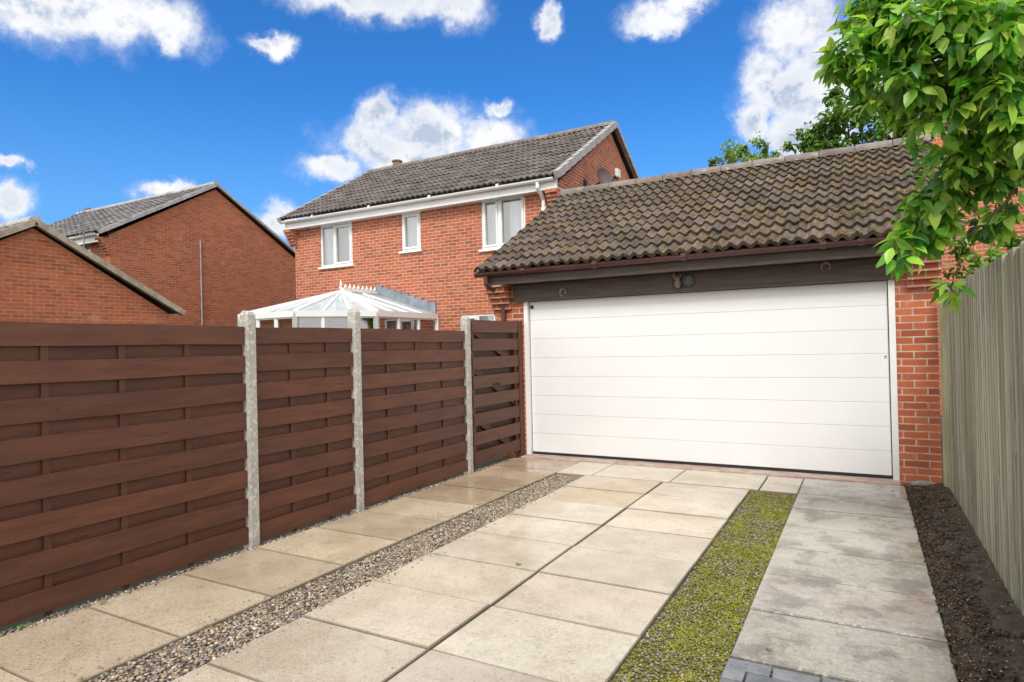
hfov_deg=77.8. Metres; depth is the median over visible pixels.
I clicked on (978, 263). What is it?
bush
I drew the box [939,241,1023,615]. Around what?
board fence
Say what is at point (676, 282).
owl ornament
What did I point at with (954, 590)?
bark chips
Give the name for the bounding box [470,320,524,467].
garden gate
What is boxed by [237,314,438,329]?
window frame
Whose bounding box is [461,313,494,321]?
window
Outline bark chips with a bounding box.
[909,484,1023,680]
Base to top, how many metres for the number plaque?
0.158 m
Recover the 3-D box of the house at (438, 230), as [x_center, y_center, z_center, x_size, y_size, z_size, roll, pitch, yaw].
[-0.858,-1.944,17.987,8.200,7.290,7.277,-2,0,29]
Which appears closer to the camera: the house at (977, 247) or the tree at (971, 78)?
the tree at (971, 78)
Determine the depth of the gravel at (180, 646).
3.89 m
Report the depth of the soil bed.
3.63 m
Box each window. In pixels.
[82,243,89,250]
[318,222,353,269]
[399,212,421,253]
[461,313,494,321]
[479,196,524,251]
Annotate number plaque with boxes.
[681,274,694,287]
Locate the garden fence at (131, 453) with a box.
[0,308,473,626]
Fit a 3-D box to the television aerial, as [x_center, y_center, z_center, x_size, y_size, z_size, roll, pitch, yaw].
[-11.848,-3.042,17.859,0.840,1.282,0.602,-2,0,29]
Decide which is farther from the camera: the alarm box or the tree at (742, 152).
the tree at (742, 152)
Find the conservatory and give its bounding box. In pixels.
[237,280,438,329]
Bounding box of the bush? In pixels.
[938,229,1023,314]
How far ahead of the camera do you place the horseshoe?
6.87 m
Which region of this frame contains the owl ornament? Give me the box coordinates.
[672,274,682,288]
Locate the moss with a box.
[610,491,795,681]
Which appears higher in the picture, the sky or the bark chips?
the sky
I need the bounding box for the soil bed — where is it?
[906,483,1023,681]
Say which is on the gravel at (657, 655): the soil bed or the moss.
the moss
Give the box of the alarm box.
[615,168,620,178]
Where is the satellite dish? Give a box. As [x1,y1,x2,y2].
[583,168,615,185]
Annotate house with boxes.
[48,181,295,327]
[277,120,639,330]
[887,112,1023,414]
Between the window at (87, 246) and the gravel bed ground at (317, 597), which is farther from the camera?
the window at (87, 246)
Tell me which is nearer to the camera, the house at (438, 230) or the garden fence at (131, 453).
the garden fence at (131, 453)
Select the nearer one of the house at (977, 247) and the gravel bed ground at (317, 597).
the gravel bed ground at (317, 597)
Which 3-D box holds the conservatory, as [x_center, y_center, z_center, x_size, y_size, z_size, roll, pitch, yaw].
[-4.128,0.168,14.206,3.800,3.160,3.444,-2,0,29]
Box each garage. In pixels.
[0,216,185,324]
[474,134,964,485]
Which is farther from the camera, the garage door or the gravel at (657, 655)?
the garage door
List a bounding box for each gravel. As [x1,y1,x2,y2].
[0,458,514,636]
[63,474,580,681]
[613,492,796,681]
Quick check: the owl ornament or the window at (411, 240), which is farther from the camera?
the window at (411, 240)
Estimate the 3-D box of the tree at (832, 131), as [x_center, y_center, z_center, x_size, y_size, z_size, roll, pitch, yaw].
[11.389,-3.845,21.124,4.114,10.586,4.257,-1,0,9]
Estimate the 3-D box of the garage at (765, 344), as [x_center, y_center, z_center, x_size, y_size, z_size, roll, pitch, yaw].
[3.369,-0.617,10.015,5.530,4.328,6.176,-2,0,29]
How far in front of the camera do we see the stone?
6.42 m
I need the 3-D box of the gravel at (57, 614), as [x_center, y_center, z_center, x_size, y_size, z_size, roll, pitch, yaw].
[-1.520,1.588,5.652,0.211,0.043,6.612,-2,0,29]
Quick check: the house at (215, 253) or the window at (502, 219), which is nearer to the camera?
the window at (502, 219)
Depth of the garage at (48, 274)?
12.88 m
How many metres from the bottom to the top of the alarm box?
0.220 m
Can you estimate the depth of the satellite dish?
14.41 m
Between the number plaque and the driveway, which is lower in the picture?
the driveway
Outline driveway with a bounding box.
[0,458,958,681]
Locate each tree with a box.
[707,131,782,166]
[779,76,909,153]
[813,0,1023,314]
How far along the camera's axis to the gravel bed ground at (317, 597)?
3.53 m
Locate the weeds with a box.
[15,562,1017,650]
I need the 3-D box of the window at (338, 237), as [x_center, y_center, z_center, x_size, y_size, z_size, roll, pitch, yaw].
[-4.441,-2.469,16.478,1.300,1.278,0.460,-2,0,29]
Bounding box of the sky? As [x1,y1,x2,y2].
[0,0,937,249]
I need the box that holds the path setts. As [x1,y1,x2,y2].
[719,658,840,681]
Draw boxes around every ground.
[0,415,1020,681]
[1,460,795,681]
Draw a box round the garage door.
[530,280,892,478]
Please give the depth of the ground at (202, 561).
4.75 m
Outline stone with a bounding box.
[911,480,934,485]
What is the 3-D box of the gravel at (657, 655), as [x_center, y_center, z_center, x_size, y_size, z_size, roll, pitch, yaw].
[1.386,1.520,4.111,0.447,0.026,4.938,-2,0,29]
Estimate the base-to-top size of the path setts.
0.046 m
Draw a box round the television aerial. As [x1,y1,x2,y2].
[71,209,102,255]
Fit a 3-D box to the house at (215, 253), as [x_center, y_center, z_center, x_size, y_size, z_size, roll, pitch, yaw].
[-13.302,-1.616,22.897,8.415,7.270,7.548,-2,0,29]

